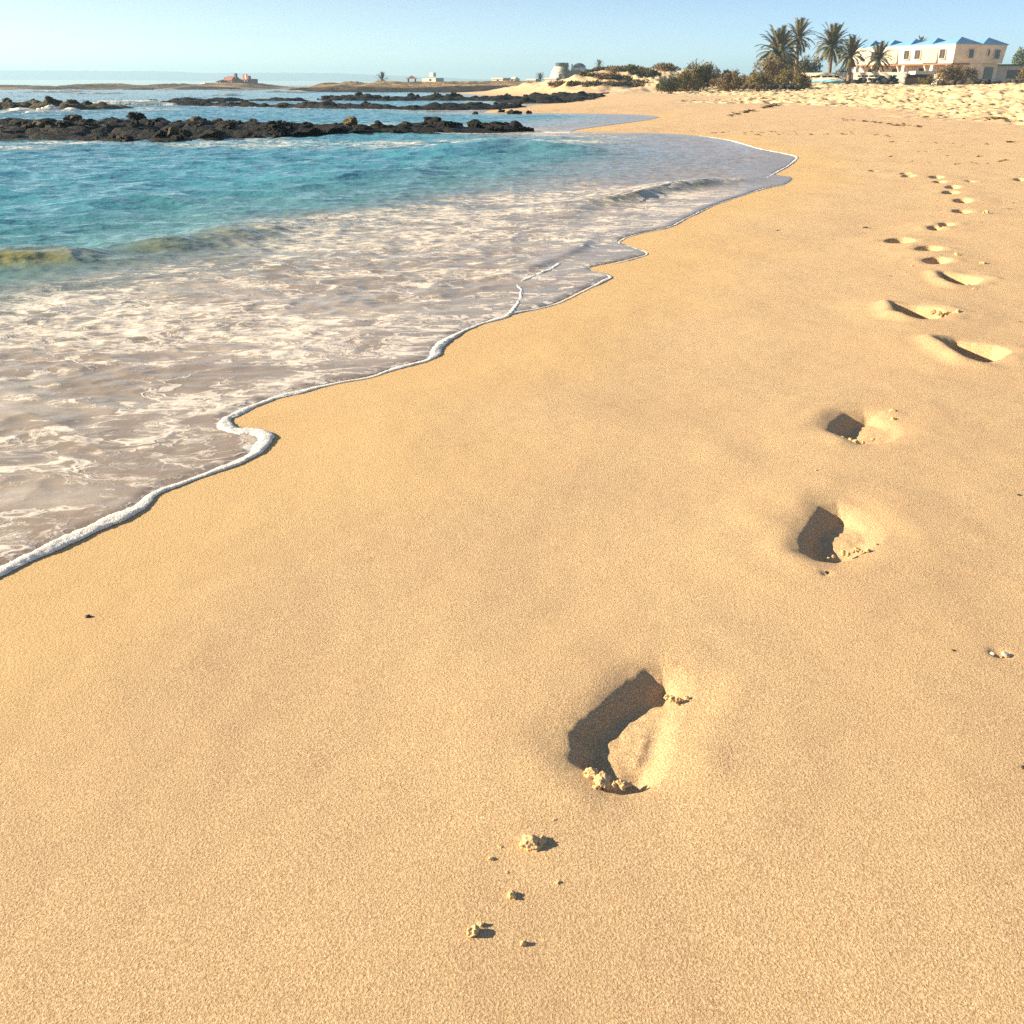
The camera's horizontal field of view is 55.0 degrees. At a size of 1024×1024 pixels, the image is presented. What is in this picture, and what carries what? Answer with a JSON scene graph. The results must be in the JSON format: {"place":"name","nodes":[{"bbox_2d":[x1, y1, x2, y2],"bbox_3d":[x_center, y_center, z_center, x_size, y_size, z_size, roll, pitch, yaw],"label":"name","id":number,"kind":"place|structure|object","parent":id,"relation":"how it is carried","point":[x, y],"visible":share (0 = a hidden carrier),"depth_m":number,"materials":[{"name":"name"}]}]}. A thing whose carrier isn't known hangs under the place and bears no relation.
{"place":"outdoors","nodes":[
{"label":"outdoors","id":0,"kind":"place"},
{"bbox_2d":[0,82,307,89],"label":"islet","id":1,"kind":"object","parent":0,"point":[208,86],"visible":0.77,"depth_m":238.22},
{"bbox_2d":[223,73,242,82],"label":"villa","id":2,"kind":"object","parent":1,"relation":"on","point":[234,79],"visible":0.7,"depth_m":269.44,"materials":[{"name":"ceramic"}]},
{"bbox_2d":[242,74,257,82],"bbox_3d":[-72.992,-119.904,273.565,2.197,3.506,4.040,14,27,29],"label":"villa","id":3,"kind":"object","parent":1,"relation":"on","point":[246,78],"visible":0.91,"depth_m":272.18,"materials":[{"name":"ceramic"}]},
{"bbox_2d":[0,70,491,81],"bbox_3d":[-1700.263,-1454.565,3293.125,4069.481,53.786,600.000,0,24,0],"label":"mountains","id":4,"kind":"structure","parent":0,"point":[94,75],"depth_m":3155.80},
{"bbox_2d":[0,85,794,565],"bbox_3d":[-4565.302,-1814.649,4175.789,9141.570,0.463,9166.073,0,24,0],"label":"sea water","id":5,"kind":"structure","parent":0,"point":[166,309],"depth_m":6.85,"materials":[{"name":"liquid"}]},
{"bbox_2d":[22,105,59,113],"bbox_3d":[-19.810,-16.794,41.233,0.775,0.448,9.229,-5,24,-11],"label":"sea foam","id":6,"kind":"object","parent":5,"relation":"on","point":[51,107],"visible":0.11,"depth_m":42.41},
{"bbox_2d":[153,130,166,137],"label":"boulder","id":7,"kind":"object","parent":5,"relation":"on","point":[160,133],"visible":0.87,"depth_m":20.15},
{"bbox_2d":[171,135,184,140],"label":"boulder","id":8,"kind":"object","parent":5,"relation":"on","point":[176,137],"visible":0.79,"depth_m":19.86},
{"bbox_2d":[197,130,225,138],"bbox_3d":[-6.262,-7.839,20.504,0.304,0.207,0.612,20,40,41],"label":"boulder","id":9,"kind":"object","parent":5,"relation":"on","point":[217,133],"visible":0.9,"depth_m":20.40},
{"bbox_2d":[0,271,611,576],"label":"sea foam","id":10,"kind":"object","parent":5,"relation":"on","point":[262,443],"visible":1,"depth_m":3.09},
{"bbox_2d":[343,116,357,126],"bbox_3d":[-4.019,-9.648,24.435,0.349,0.357,0.459,-21,48,-25],"label":"boulder","id":11,"kind":"object","parent":5,"relation":"on","point":[352,121],"visible":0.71,"depth_m":24.32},
{"bbox_2d":[423,116,441,120],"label":"boulder","id":12,"kind":"object","parent":5,"relation":"on","point":[437,118],"visible":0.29,"depth_m":26.41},
{"bbox_2d":[443,121,456,127],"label":"boulder","id":13,"kind":"object","parent":5,"relation":"on","point":[450,124],"visible":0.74,"depth_m":24.44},
{"bbox_2d":[483,124,504,130],"bbox_3d":[-0.442,-9.604,24.611,0.394,0.218,0.736,-11,24,-43],"label":"boulder","id":14,"kind":"object","parent":5,"relation":"on","point":[492,126],"visible":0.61,"depth_m":24.46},
{"bbox_2d":[508,229,595,312],"bbox_3d":[0.293,-1.687,6.617,0.166,0.013,3.320,5,24,12],"label":"sea foam","id":15,"kind":"object","parent":5,"relation":"on","point":[521,292],"visible":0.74,"depth_m":5.79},
{"bbox_2d":[620,178,708,195],"bbox_3d":[1.647,-3.579,10.790,0.154,0.024,2.266,15,27,30],"label":"sea foam","id":16,"kind":"object","parent":5,"relation":"on","point":[638,190],"visible":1,"depth_m":10.80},
{"bbox_2d":[704,136,797,176],"bbox_3d":[4.275,-6.370,17.393,1.170,0.027,11.891,3,24,6],"label":"sea foam","id":17,"kind":"object","parent":5,"relation":"on","point":[768,150],"visible":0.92,"depth_m":16.77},
{"bbox_2d":[288,80,542,92],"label":"headland","id":18,"kind":"structure","parent":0,"point":[421,86],"depth_m":163.53,"materials":[{"name":"sand"}]},
{"bbox_2d":[375,71,388,80],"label":"palm tree","id":19,"kind":"object","parent":18,"relation":"on","point":[382,75],"visible":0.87,"depth_m":208.30,"materials":[{"name":"green plant"}]},
{"bbox_2d":[422,73,443,81],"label":"house","id":20,"kind":"structure","parent":18,"relation":"on","point":[432,79],"depth_m":212.62,"materials":[{"name":"white paint"}]},
{"bbox_2d":[491,78,510,80],"bbox_3d":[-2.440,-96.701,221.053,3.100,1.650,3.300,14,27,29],"label":"house","id":21,"kind":"structure","parent":18,"relation":"on","point":[499,79],"depth_m":219.73,"materials":[{"name":"white paint"}]},
{"bbox_2d":[557,63,571,78],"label":"palm tree","id":22,"kind":"object","parent":18,"relation":"on","point":[565,69],"visible":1,"depth_m":235.07,"materials":[{"name":"green plant"}]},
{"bbox_2d":[550,63,586,78],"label":"rounded villa","id":23,"kind":"object","parent":18,"relation":"on","point":[575,68],"visible":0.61,"depth_m":258.44,"materials":[{"name":"white paint"}]},
{"bbox_2d":[0,69,1023,1023],"bbox_3d":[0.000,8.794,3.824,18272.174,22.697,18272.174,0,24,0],"label":"sand beach","id":24,"kind":"structure","parent":0,"point":[324,705],"depth_m":1.97,"materials":[{"name":"sand"}]},
{"bbox_2d":[0,100,133,109],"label":"lava reef","id":25,"kind":"object","parent":24,"relation":"on","point":[33,104],"visible":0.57,"depth_m":45.21},
{"bbox_2d":[45,96,57,102],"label":"boulder","id":26,"kind":"object","parent":25,"relation":"on","point":[49,99],"visible":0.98,"depth_m":44.74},
{"bbox_2d":[168,97,308,101],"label":"lava reef","id":27,"kind":"object","parent":24,"relation":"on","point":[219,99],"visible":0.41,"depth_m":66.94},
{"bbox_2d":[0,117,506,142],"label":"lava reef","id":28,"kind":"object","parent":24,"relation":"on","point":[69,130],"visible":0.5,"depth_m":22.17},
{"bbox_2d":[13,121,28,125],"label":"boulder","id":29,"kind":"object","parent":28,"relation":"on","point":[20,123],"visible":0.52,"depth_m":23.21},
{"bbox_2d":[32,120,45,126],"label":"boulder","id":30,"kind":"object","parent":28,"relation":"on","point":[37,123],"visible":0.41,"depth_m":22.20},
{"bbox_2d":[62,114,81,120],"bbox_3d":[-11.519,-10.300,25.786,0.476,0.241,0.346,-2,24,-6],"label":"boulder","id":31,"kind":"object","parent":28,"relation":"on","point":[67,117],"visible":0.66,"depth_m":25.67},
{"bbox_2d":[76,118,92,124],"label":"boulder","id":32,"kind":"object","parent":28,"relation":"on","point":[88,120],"visible":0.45,"depth_m":22.52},
{"bbox_2d":[78,122,97,127],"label":"boulder","id":33,"kind":"object","parent":28,"relation":"on","point":[88,124],"visible":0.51,"depth_m":22.16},
{"bbox_2d":[107,133,120,138],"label":"boulder","id":34,"kind":"object","parent":28,"relation":"on","point":[113,135],"visible":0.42,"depth_m":20.12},
{"bbox_2d":[116,133,133,141],"bbox_3d":[-7.852,-7.523,19.917,0.531,0.270,0.330,20,30,38],"label":"boulder","id":35,"kind":"object","parent":28,"relation":"on","point":[125,137],"visible":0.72,"depth_m":19.77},
{"bbox_2d":[126,120,139,126],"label":"boulder","id":36,"kind":"object","parent":28,"relation":"on","point":[136,122],"visible":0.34,"depth_m":22.37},
{"bbox_2d":[126,112,146,119],"bbox_3d":[-9.740,-10.241,25.485,0.456,0.257,0.383,-22,31,-40],"label":"boulder","id":37,"kind":"object","parent":28,"relation":"on","point":[135,115],"visible":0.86,"depth_m":25.38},
{"bbox_2d":[145,119,161,125],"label":"boulder","id":38,"kind":"object","parent":28,"relation":"on","point":[152,122],"visible":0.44,"depth_m":23.38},
{"bbox_2d":[167,126,178,134],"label":"boulder","id":39,"kind":"object","parent":28,"relation":"on","point":[174,130],"visible":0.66,"depth_m":20.62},
{"bbox_2d":[179,129,192,136],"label":"boulder","id":40,"kind":"object","parent":28,"relation":"on","point":[185,132],"visible":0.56,"depth_m":20.56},
{"bbox_2d":[221,123,234,128],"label":"boulder","id":41,"kind":"object","parent":28,"relation":"on","point":[228,126],"visible":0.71,"depth_m":21.73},
{"bbox_2d":[265,120,281,124],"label":"boulder","id":42,"kind":"object","parent":28,"relation":"on","point":[278,122],"visible":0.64,"depth_m":22.20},
{"bbox_2d":[267,124,282,128],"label":"boulder","id":43,"kind":"object","parent":28,"relation":"on","point":[275,126],"visible":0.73,"depth_m":22.09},
{"bbox_2d":[271,129,284,137],"bbox_3d":[-5.085,-8.165,21.319,0.318,0.242,0.506,-3,36,10],"label":"boulder","id":44,"kind":"object","parent":28,"relation":"on","point":[278,133],"visible":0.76,"depth_m":21.21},
{"bbox_2d":[371,120,384,128],"bbox_3d":[-3.209,-9.311,23.715,0.328,0.198,0.293,18,36,7],"label":"boulder","id":45,"kind":"object","parent":28,"relation":"on","point":[377,124],"visible":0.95,"depth_m":23.65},
{"bbox_2d":[470,120,480,127],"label":"boulder","id":46,"kind":"object","parent":28,"relation":"on","point":[475,124],"visible":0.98,"depth_m":24.78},
{"bbox_2d":[141,99,525,109],"bbox_3d":[-11.165,-21.275,51.657,24.368,0.737,9.935,10,25,22],"label":"lava reef","id":47,"kind":"object","parent":24,"relation":"on","point":[429,106],"visible":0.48,"depth_m":47.27},
{"bbox_2d":[318,93,522,100],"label":"lava reef","id":48,"kind":"object","parent":24,"relation":"on","point":[350,97],"visible":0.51,"depth_m":69.70},
{"bbox_2d":[398,122,463,126],"bbox_3d":[-2.325,-10.419,26.948,2.153,0.514,3.237,-13,27,-28],"label":"lava reef","id":49,"kind":"object","parent":24,"relation":"on","point":[418,123],"visible":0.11,"depth_m":26.13},
{"bbox_2d":[427,118,439,123],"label":"boulder","id":50,"kind":"object","parent":49,"relation":"on","point":[431,121],"visible":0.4,"depth_m":26.05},
{"bbox_2d":[467,924,479,937],"bbox_3d":[-0.052,0.560,1.312,0.017,0.015,0.018,1,24,1],"label":"sand clump","id":51,"kind":"object","parent":24,"relation":"on","point":[472,930],"visible":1,"depth_m":1.31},
{"bbox_2d":[467,120,522,131],"bbox_3d":[-0.410,-9.669,25.095,1.820,0.611,1.929,18,29,36],"label":"lava reef","id":52,"kind":"object","parent":24,"relation":"on","point":[513,126],"visible":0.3,"depth_m":24.81},
{"bbox_2d":[518,126,533,131],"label":"boulder","id":53,"kind":"object","parent":52,"relation":"on","point":[526,129],"visible":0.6,"depth_m":24.87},
{"bbox_2d":[507,890,516,899],"bbox_3d":[0.000,0.536,1.374,0.015,0.011,0.015,8,25,17],"label":"sand clump","id":54,"kind":"object","parent":24,"relation":"on","point":[511,894],"visible":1,"depth_m":1.37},
{"bbox_2d":[519,833,543,851],"bbox_3d":[0.029,0.495,1.467,0.036,0.029,0.031,6,24,13],"label":"sand clump","id":55,"kind":"object","parent":24,"relation":"on","point":[529,842],"visible":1,"depth_m":1.46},
{"bbox_2d":[538,835,547,846],"bbox_3d":[0.043,0.495,1.471,0.027,0.018,0.022,-19,37,-40],"label":"sand clump","id":56,"kind":"object","parent":24,"relation":"on","point":[543,842],"visible":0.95,"depth_m":1.47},
{"bbox_2d":[496,91,607,103],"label":"lava reef","id":57,"kind":"object","parent":24,"relation":"on","point":[554,97],"visible":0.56,"depth_m":68.39},
{"bbox_2d":[547,79,565,87],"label":"shrub","id":58,"kind":"object","parent":24,"relation":"on","point":[557,83],"visible":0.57,"depth_m":102.35,"materials":[{"name":"green plant"}]},
{"bbox_2d":[566,80,581,86],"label":"shrub","id":59,"kind":"object","parent":24,"relation":"on","point":[572,83],"visible":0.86,"depth_m":98.36,"materials":[{"name":"green plant"}]},
{"bbox_2d":[579,70,597,76],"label":"shrub","id":60,"kind":"object","parent":24,"relation":"on","point":[584,73],"visible":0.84,"depth_m":102.37,"materials":[{"name":"green plant"}]},
{"bbox_2d":[583,767,598,778],"bbox_3d":[0.130,0.431,1.620,0.024,0.020,0.021,6,24,14],"label":"sand clump","id":61,"kind":"object","parent":24,"relation":"on","point":[590,772],"visible":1,"depth_m":1.61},
{"bbox_2d":[579,80,616,86],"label":"shrub","id":62,"kind":"object","parent":24,"relation":"on","point":[594,83],"visible":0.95,"depth_m":95.02,"materials":[{"name":"green plant"}]},
{"bbox_2d":[594,771,611,791],"bbox_3d":[0.148,0.438,1.598,0.030,0.023,0.031,12,36,10],"label":"sand clump","id":63,"kind":"object","parent":24,"relation":"on","point":[603,780],"visible":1,"depth_m":1.59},
{"bbox_2d":[593,71,621,79],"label":"shrub","id":64,"kind":"object","parent":24,"relation":"on","point":[611,75],"visible":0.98,"depth_m":98.23,"materials":[{"name":"green plant"}]},
{"bbox_2d":[610,780,617,788],"bbox_3d":[0.165,0.442,1.594,0.018,0.012,0.015,-22,33,-39],"label":"sand clump","id":65,"kind":"object","parent":24,"relation":"on","point":[613,785],"visible":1,"depth_m":1.59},
{"bbox_2d":[605,80,629,85],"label":"shrub","id":66,"kind":"object","parent":24,"relation":"on","point":[621,82],"visible":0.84,"depth_m":94.77,"materials":[{"name":"green plant"}]},
{"bbox_2d":[615,779,628,790],"bbox_3d":[0.177,0.441,1.595,0.018,0.015,0.023,-6,32,-29],"label":"sand clump","id":67,"kind":"object","parent":24,"relation":"on","point":[622,784],"visible":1,"depth_m":1.59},
{"bbox_2d":[615,74,632,81],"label":"shrub","id":68,"kind":"object","parent":24,"relation":"on","point":[627,77],"visible":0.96,"depth_m":98.20,"materials":[{"name":"green plant"}]},
{"bbox_2d":[605,65,651,72],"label":"shrub","id":69,"kind":"object","parent":24,"relation":"on","point":[611,68],"visible":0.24,"depth_m":105.06,"materials":[{"name":"green plant"}]},
{"bbox_2d":[615,64,644,71],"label":"shrub","id":70,"kind":"object","parent":24,"relation":"on","point":[630,68],"visible":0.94,"depth_m":101.44,"materials":[{"name":"green plant"}]},
{"bbox_2d":[627,81,645,86],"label":"shrub","id":71,"kind":"object","parent":24,"relation":"on","point":[634,84],"visible":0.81,"depth_m":95.19,"materials":[{"name":"green plant"}]},
{"bbox_2d":[631,68,655,76],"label":"shrub","id":72,"kind":"object","parent":24,"relation":"on","point":[647,72],"visible":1,"depth_m":99.83,"materials":[{"name":"green plant"}]},
{"bbox_2d":[652,61,681,71],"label":"shrub","id":73,"kind":"object","parent":24,"relation":"on","point":[661,66],"visible":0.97,"depth_m":107.06,"materials":[{"name":"green plant"}]},
{"bbox_2d":[655,75,681,93],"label":"shrub","id":74,"kind":"object","parent":24,"relation":"on","point":[670,85],"visible":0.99,"depth_m":84.08,"materials":[{"name":"green plant"}]},
{"bbox_2d":[674,69,705,91],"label":"shrub","id":75,"kind":"object","parent":24,"relation":"on","point":[687,81],"visible":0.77,"depth_m":87.33,"materials":[{"name":"green plant"}]},
{"bbox_2d":[678,59,718,89],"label":"shrub","id":76,"kind":"object","parent":24,"relation":"on","point":[707,72],"visible":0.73,"depth_m":91.18,"materials":[{"name":"green plant"}]},
{"bbox_2d":[615,184,785,263],"bbox_3d":[1.842,-2.811,9.216,0.397,0.012,6.205,10,25,22],"label":"sea foam","id":77,"kind":"object","parent":24,"relation":"on","point":[680,222],"visible":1,"depth_m":8.32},
{"bbox_2d":[711,67,731,86],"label":"shrub","id":78,"kind":"object","parent":24,"relation":"on","point":[723,72],"visible":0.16,"depth_m":94.82,"materials":[{"name":"green plant"}]},
{"bbox_2d":[708,68,747,91],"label":"shrub","id":79,"kind":"object","parent":24,"relation":"on","point":[733,82],"visible":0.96,"depth_m":85.56,"materials":[{"name":"green plant"}]},
{"bbox_2d":[745,71,783,90],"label":"shrub","id":80,"kind":"object","parent":24,"relation":"on","point":[755,79],"visible":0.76,"depth_m":83.79,"materials":[{"name":"green plant"}]},
{"bbox_2d":[752,55,791,82],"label":"shrub","id":81,"kind":"object","parent":24,"relation":"on","point":[773,69],"visible":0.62,"depth_m":100.97,"materials":[{"name":"green plant"}]},
{"bbox_2d":[754,24,803,72],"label":"palm tree","id":82,"kind":"object","parent":24,"relation":"on","point":[779,42],"visible":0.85,"depth_m":120.35,"materials":[{"name":"green plant"}]},
{"bbox_2d":[768,64,797,84],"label":"shrub","id":83,"kind":"object","parent":24,"relation":"on","point":[784,76],"visible":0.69,"depth_m":87.75,"materials":[{"name":"green plant"}]},
{"bbox_2d":[785,16,815,79],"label":"palm tree","id":84,"kind":"object","parent":24,"relation":"on","point":[799,32],"visible":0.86,"depth_m":127.51,"materials":[{"name":"green plant"}]},
{"bbox_2d":[794,72,813,87],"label":"shrub","id":85,"kind":"object","parent":24,"relation":"on","point":[803,79],"visible":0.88,"depth_m":83.89,"materials":[{"name":"green plant"}]},
{"bbox_2d":[790,54,823,76],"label":"shrub","id":86,"kind":"object","parent":24,"relation":"on","point":[806,65],"visible":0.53,"depth_m":135.81,"materials":[{"name":"green plant"}]},
{"bbox_2d":[803,73,846,82],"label":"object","id":87,"kind":"structure","parent":24,"relation":"on","point":[830,77],"depth_m":124.20,"materials":[{"name":"white paint"}]},
{"bbox_2d":[812,22,849,72],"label":"palm tree","id":88,"kind":"object","parent":24,"relation":"on","point":[830,40],"visible":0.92,"depth_m":124.03,"materials":[{"name":"green plant"}]},
{"bbox_2d":[834,34,869,81],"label":"palm tree","id":89,"kind":"object","parent":24,"relation":"on","point":[853,45],"visible":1,"depth_m":117.55,"materials":[{"name":"green plant"}]},
{"bbox_2d":[845,72,907,83],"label":"garden wall","id":90,"kind":"structure","parent":24,"relation":"on","point":[900,76],"depth_m":124.08,"materials":[{"name":"white paint"}]},
{"bbox_2d":[861,40,894,71],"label":"palm tree","id":91,"kind":"object","parent":24,"relation":"on","point":[879,52],"visible":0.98,"depth_m":133.98,"materials":[{"name":"green plant"}]},
{"bbox_2d":[905,77,919,84],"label":"timber gate","id":92,"kind":"structure","parent":24,"relation":"on","point":[911,79],"depth_m":121.79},
{"bbox_2d":[906,71,936,84],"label":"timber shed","id":93,"kind":"structure","parent":24,"relation":"on","point":[917,74],"depth_m":122.93,"materials":[{"name":"paint"}]},
{"bbox_2d":[918,73,935,84],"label":"shrub","id":94,"kind":"object","parent":24,"relation":"on","point":[928,80],"visible":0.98,"depth_m":106.02,"materials":[{"name":"green plant"}]},
{"bbox_2d":[853,37,1008,83],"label":"hotel","id":95,"kind":"structure","parent":24,"relation":"on","point":[984,56],"depth_m":153.86,"materials":[{"name":"white paint"}]},
{"bbox_2d":[887,49,897,63],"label":"balcony door","id":96,"kind":"structure","parent":95,"relation":"in","point":[895,51],"depth_m":159.61,"materials":[{"name":"beige paint"}]},
{"bbox_2d":[903,50,910,59],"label":"window","id":97,"kind":"structure","parent":95,"relation":"in","point":[906,56],"depth_m":157.29,"materials":[{"name":"white paint"}]},
{"bbox_2d":[914,49,921,59],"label":"window","id":98,"kind":"structure","parent":95,"relation":"in","point":[917,54],"depth_m":155.42,"materials":[{"name":"white paint"}]},
{"bbox_2d":[921,48,930,62],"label":"balcony door","id":99,"kind":"structure","parent":95,"relation":"in","point":[925,52],"depth_m":154.21,"materials":[{"name":"beige paint"}]},
{"bbox_2d":[928,47,938,62],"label":"balcony door","id":100,"kind":"structure","parent":95,"relation":"in","point":[933,57],"depth_m":152.89,"materials":[{"name":"beige paint"}]},
{"bbox_2d":[938,49,946,58],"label":"window","id":101,"kind":"structure","parent":95,"relation":"in","point":[942,53],"depth_m":151.39,"materials":[{"name":"white paint"}]},
{"bbox_2d":[967,49,974,58],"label":"window","id":102,"kind":"structure","parent":95,"relation":"in","point":[970,55],"depth_m":150.97,"materials":[{"name":"glass"}]},
{"bbox_2d":[983,67,993,78],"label":"doorway","id":103,"kind":"structure","parent":95,"relation":"in","point":[988,71],"depth_m":154.81,"materials":[{"name":"grey glass"}]},
{"bbox_2d":[992,49,1000,58],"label":"window","id":104,"kind":"structure","parent":95,"relation":"in","point":[996,54],"depth_m":153.25,"materials":[{"name":"glass"}]},
{"bbox_2d":[934,64,966,82],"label":"shrub","id":105,"kind":"object","parent":24,"relation":"on","point":[947,73],"visible":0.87,"depth_m":107.17,"materials":[{"name":"green plant"}]},
{"bbox_2d":[961,66,980,83],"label":"shrub","id":106,"kind":"object","parent":24,"relation":"on","point":[971,76],"visible":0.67,"depth_m":110.82,"materials":[{"name":"green plant"}]},
{"bbox_2d":[995,64,1023,81],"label":"annexe","id":107,"kind":"structure","parent":24,"relation":"on","point":[1006,72],"depth_m":158.80,"materials":[{"name":"beige paint"}]},
{"bbox_2d":[1006,70,1020,77],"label":"window","id":108,"kind":"structure","parent":107,"relation":"in","point":[1010,73],"depth_m":158.87,"materials":[{"name":"grey glass"}]},
{"bbox_2d":[1012,47,1023,63],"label":"tree","id":109,"kind":"object","parent":24,"relation":"on","point":[1018,59],"visible":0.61,"depth_m":189.66,"materials":[{"name":"green plant"}]},
{"bbox_2d":[1015,67,1023,80],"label":"shrub","id":110,"kind":"object","parent":24,"relation":"on","point":[1020,75],"visible":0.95,"depth_m":98.79,"materials":[{"name":"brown plant"}]},
{"bbox_2d":[0,0,1023,84],"label":"sky","id":111,"kind":"structure","parent":0,"point":[463,39],"materials":[{"name":"blue"}]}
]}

